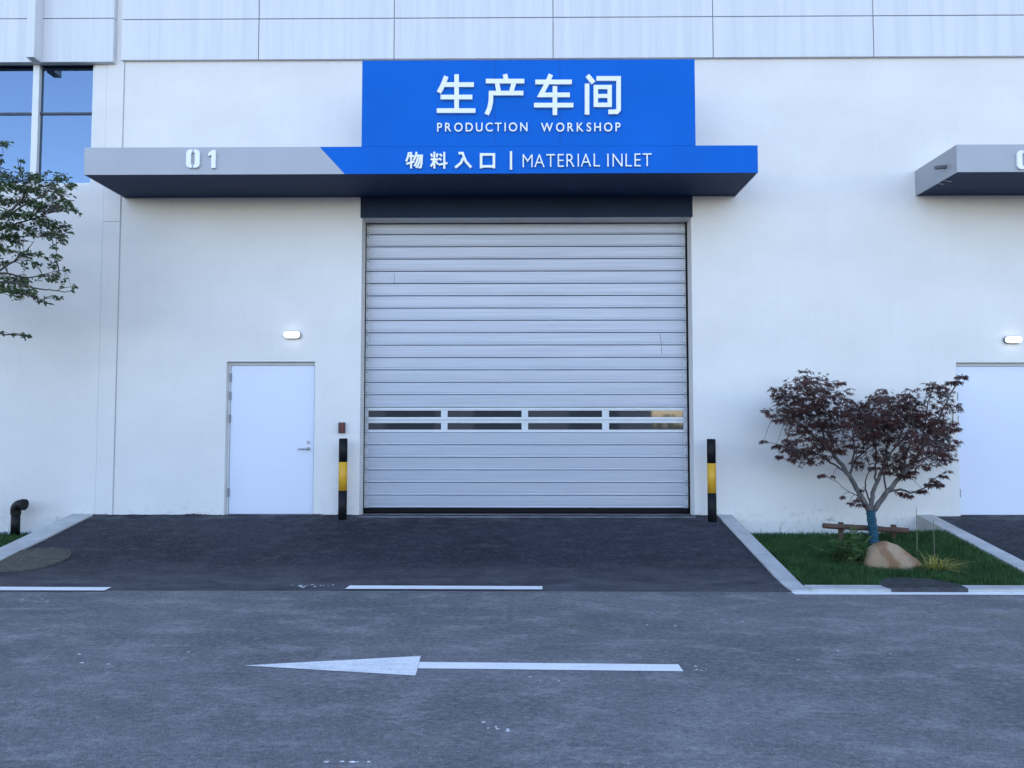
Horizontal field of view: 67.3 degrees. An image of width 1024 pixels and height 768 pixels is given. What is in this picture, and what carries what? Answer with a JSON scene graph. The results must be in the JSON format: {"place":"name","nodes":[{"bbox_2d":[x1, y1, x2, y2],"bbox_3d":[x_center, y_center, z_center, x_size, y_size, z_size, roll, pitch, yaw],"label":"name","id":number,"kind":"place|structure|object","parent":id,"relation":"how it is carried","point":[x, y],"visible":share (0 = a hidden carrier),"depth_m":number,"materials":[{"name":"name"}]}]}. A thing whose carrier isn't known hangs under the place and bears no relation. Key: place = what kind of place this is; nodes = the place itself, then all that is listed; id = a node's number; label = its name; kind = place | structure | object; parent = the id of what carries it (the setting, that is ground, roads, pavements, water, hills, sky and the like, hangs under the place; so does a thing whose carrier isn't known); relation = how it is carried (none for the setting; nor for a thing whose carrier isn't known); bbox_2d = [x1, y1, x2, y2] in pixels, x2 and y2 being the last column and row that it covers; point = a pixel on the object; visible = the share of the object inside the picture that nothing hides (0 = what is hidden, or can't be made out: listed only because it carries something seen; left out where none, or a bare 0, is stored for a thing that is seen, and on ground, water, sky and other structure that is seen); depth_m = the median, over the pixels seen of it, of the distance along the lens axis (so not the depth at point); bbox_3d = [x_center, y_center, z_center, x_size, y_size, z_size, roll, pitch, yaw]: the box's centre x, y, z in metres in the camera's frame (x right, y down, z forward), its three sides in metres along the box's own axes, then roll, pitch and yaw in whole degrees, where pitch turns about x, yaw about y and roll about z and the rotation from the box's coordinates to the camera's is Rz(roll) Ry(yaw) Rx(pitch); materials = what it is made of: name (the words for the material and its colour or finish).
{"place":"outdoors","nodes":[
{"label":"outdoors","id":0,"kind":"place"},
{"bbox_2d":[0,529,32,546],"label":"lawn grass","id":1,"kind":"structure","parent":0,"point":[3,534],"depth_m":10.30,"materials":[{"name":"green plant"}]},
{"bbox_2d":[16,590,638,591],"bbox_3d":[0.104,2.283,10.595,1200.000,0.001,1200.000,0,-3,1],"label":"ground","id":2,"kind":"structure","parent":0,"point":[489,591],"depth_m":7.95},
{"bbox_2d":[0,514,92,560],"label":"kerb","id":3,"kind":"structure","parent":2,"relation":"on","point":[39,535],"depth_m":9.71,"materials":[{"name":"concrete"}]},
{"bbox_2d":[0,0,1023,535],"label":"factory building","id":4,"kind":"structure","parent":2,"relation":"on","point":[828,242],"depth_m":10.83,"materials":[{"name":"white paint"}]},
{"bbox_2d":[0,64,94,184],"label":"window","id":5,"kind":"structure","parent":4,"relation":"in","point":[47,111],"depth_m":11.03,"materials":[{"name":"blue glass"}]},
{"bbox_2d":[226,362,314,514],"bbox_3d":[-3.375,0.764,10.799,1.241,2.146,0.149,0,-3,1],"label":"door frame","id":6,"kind":"structure","parent":4,"relation":"attached to","point":[270,448],"depth_m":10.79,"materials":[{"name":"white metal"}]},
{"bbox_2d":[227,366,314,513],"bbox_3d":[-3.376,0.777,10.780,1.197,2.077,0.114,0,-3,1],"label":"door leaf","id":7,"kind":"structure","parent":6,"relation":"in","point":[271,419],"depth_m":10.79,"materials":[{"name":"metal"}]},
{"bbox_2d":[284,331,300,338],"bbox_3d":[-3.070,-0.687,10.742,0.234,0.101,0.074,0,-3,1],"label":"wall lamp","id":8,"kind":"object","parent":4,"relation":"attached to","point":[292,334],"visible":1,"depth_m":10.71,"materials":[{"name":"white plastic"}]},
{"bbox_2d":[338,422,344,432],"bbox_3d":[-2.363,0.607,10.675,0.091,0.148,0.061,0,-3,1],"label":"control box","id":9,"kind":"object","parent":4,"relation":"attached to","point":[341,427],"visible":1,"depth_m":10.66,"materials":[{"name":"red plastic"}]},
{"bbox_2d":[84,145,757,197],"bbox_3d":[-1.168,-2.840,10.342,8.728,0.354,1.058,0,-3,1],"label":"canopy","id":10,"kind":"object","parent":4,"relation":"attached to","point":[453,171],"visible":1,"depth_m":9.88,"materials":[{"name":"blue metal"}]},
{"bbox_2d":[361,59,695,146],"bbox_3d":[0.212,-3.580,10.363,4.276,1.130,1.065,0,-3,1],"label":"sign board","id":11,"kind":"object","parent":10,"relation":"on","point":[452,103],"visible":1,"depth_m":9.86,"materials":[{"name":"blue metal"}]},
{"bbox_2d":[363,222,689,513],"bbox_3d":[0.203,-0.238,11.051,5.033,4.784,0.130,0,-3,1],"label":"roller door","id":12,"kind":"structure","parent":4,"relation":"attached to","point":[526,367],"depth_m":11.02,"materials":[{"name":"metal"}]},
{"bbox_2d":[358,513,695,517],"bbox_3d":[0.202,1.935,10.738,4.631,0.211,0.430,0,-3,1],"label":"door sill","id":13,"kind":"structure","parent":4,"relation":"attached to","point":[532,514],"depth_m":10.81,"materials":[{"name":"concrete"}]},
{"bbox_2d":[915,144,1023,195],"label":"canopy","id":14,"kind":"object","parent":4,"relation":"attached to","point":[975,170],"visible":1,"depth_m":10.00,"materials":[{"name":"grey metal"}]},
{"bbox_2d":[956,363,1023,515],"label":"door frame","id":15,"kind":"structure","parent":4,"relation":"attached to","point":[990,397],"depth_m":10.69,"materials":[{"name":"white metal"}]},
{"bbox_2d":[956,366,1023,514],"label":"door leaf","id":16,"kind":"structure","parent":15,"relation":"in","point":[991,453],"depth_m":10.69,"materials":[{"name":"metal"}]},
{"bbox_2d":[1003,336,1021,343],"bbox_3d":[6.930,-0.612,10.641,0.234,0.097,0.074,0,-3,1],"label":"wall lamp","id":17,"kind":"object","parent":4,"relation":"attached to","point":[1012,339],"visible":1,"depth_m":10.61,"materials":[{"name":"white plastic"}]},
{"bbox_2d":[718,514,810,591],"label":"kerb","id":18,"kind":"structure","parent":2,"relation":"on","point":[775,567],"depth_m":8.86,"materials":[{"name":"concrete"}]},
{"bbox_2d":[804,585,1023,591],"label":"kerb","id":19,"kind":"structure","parent":2,"relation":"on","point":[880,588],"depth_m":7.72,"materials":[{"name":"concrete"}]},
{"bbox_2d":[917,515,1023,572],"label":"kerb","id":20,"kind":"structure","parent":2,"relation":"on","point":[925,522],"depth_m":9.53,"materials":[{"name":"concrete"}]},
{"bbox_2d":[0,513,791,591],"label":"driveway ramp","id":21,"kind":"structure","parent":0,"point":[245,552],"depth_m":8.98,"materials":[{"name":"grey asphalt"}]},
{"bbox_2d":[0,547,71,571],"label":"manhole cover","id":22,"kind":"object","parent":21,"relation":"on","point":[29,559],"visible":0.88,"depth_m":8.79,"materials":[{"name":"grey concrete"}]},
{"bbox_2d":[338,438,347,519],"bbox_3d":[-2.310,1.316,10.502,0.117,1.144,0.117,0,-3,1],"label":"bollard","id":23,"kind":"object","parent":21,"relation":"on","point":[342,484],"visible":0.91,"depth_m":10.46,"materials":[{"name":"black metal"}]},
{"bbox_2d":[707,439,716,521],"bbox_3d":[2.694,1.318,10.372,0.117,1.152,0.117,0,-3,1],"label":"bollard","id":24,"kind":"object","parent":21,"relation":"on","point":[711,479],"visible":0.91,"depth_m":10.33,"materials":[{"name":"black metal"}]},
{"bbox_2d":[0,584,1023,767],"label":"road","id":25,"kind":"structure","parent":0,"point":[288,679],"depth_m":5.06,"materials":[{"name":"grey asphalt"}]},
{"bbox_2d":[749,526,1023,585],"bbox_3d":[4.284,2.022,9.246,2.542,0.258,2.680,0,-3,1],"label":"lawn ground","id":26,"kind":"structure","parent":0,"point":[916,558],"depth_m":8.82,"materials":[{"name":"green plant"}]},
{"bbox_2d":[809,520,872,563],"bbox_3d":[3.904,1.830,8.896,0.692,0.493,0.670,2,-3,-30],"label":"fern shrub","id":27,"kind":"object","parent":26,"relation":"on","point":[851,548],"visible":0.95,"depth_m":8.79,"materials":[{"name":"green plant"}]},
{"bbox_2d":[757,369,968,543],"bbox_3d":[4.550,0.977,9.906,2.839,2.376,1.693,0,-3,1],"label":"maple tree","id":28,"kind":"object","parent":26,"relation":"on","point":[869,423],"visible":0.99,"depth_m":9.79,"materials":[{"name":"brown plant"}]},
{"bbox_2d":[822,522,908,541],"bbox_3d":[4.590,1.994,10.006,1.106,0.380,0.135,0,-3,1],"label":"tree stay","id":29,"kind":"object","parent":26,"relation":"on","point":[893,530],"visible":0.66,"depth_m":9.96,"materials":[{"name":"brown wood"}]},
{"bbox_2d":[860,541,922,571],"bbox_3d":[4.306,1.971,8.727,0.730,0.381,0.407,0,-3,1],"label":"boulder","id":30,"kind":"object","parent":26,"relation":"on","point":[886,554],"visible":0.73,"depth_m":8.59,"materials":[{"name":"stone"}]},
{"bbox_2d":[916,508,918,555],"bbox_3d":[4.890,1.791,9.268,0.052,0.621,0.028,0,-3,1],"label":"plant stalk","id":31,"kind":"object","parent":26,"relation":"on","point":[916,532],"visible":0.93,"depth_m":9.27,"materials":[{"name":"green plant"}]},
{"bbox_2d":[879,577,967,591],"bbox_3d":[4.178,2.094,7.949,0.800,0.083,0.546,0,-3,1],"label":"manhole cover","id":32,"kind":"object","parent":26,"relation":"on","point":[902,584],"visible":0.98,"depth_m":7.82,"materials":[{"name":"grey concrete"}]},
{"bbox_2d":[933,520,936,557],"bbox_3d":[4.931,1.845,8.965,0.052,0.514,0.027,0,-3,1],"label":"plant stalk","id":33,"kind":"object","parent":26,"relation":"on","point":[934,539],"visible":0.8,"depth_m":8.96,"materials":[{"name":"green plant"}]},
{"bbox_2d":[908,552,976,573],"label":"ornamental grass","id":34,"kind":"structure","parent":0,"point":[935,564],"depth_m":8.50,"materials":[{"name":"green plant"}]},
{"bbox_2d":[936,515,1023,560],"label":"driveway ramp","id":35,"kind":"structure","parent":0,"point":[1005,533],"depth_m":9.98,"materials":[{"name":"grey asphalt"}]},
{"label":"lawn ground","id":36,"kind":"structure","parent":0,"visible":0},
{"bbox_2d":[10,499,28,536],"bbox_3d":[-6.751,1.824,10.504,0.209,0.507,0.150,0,-3,8],"label":"vent pipe","id":37,"kind":"object","parent":36,"relation":"on","point":[17,507],"visible":0.95,"depth_m":10.46,"materials":[{"name":"black metal"}]},
{"bbox_2d":[0,140,81,340],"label":"green tree","id":38,"kind":"object","parent":36,"relation":"on","point":[10,226],"visible":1,"depth_m":9.07,"materials":[{"name":"green plant"}]}
]}

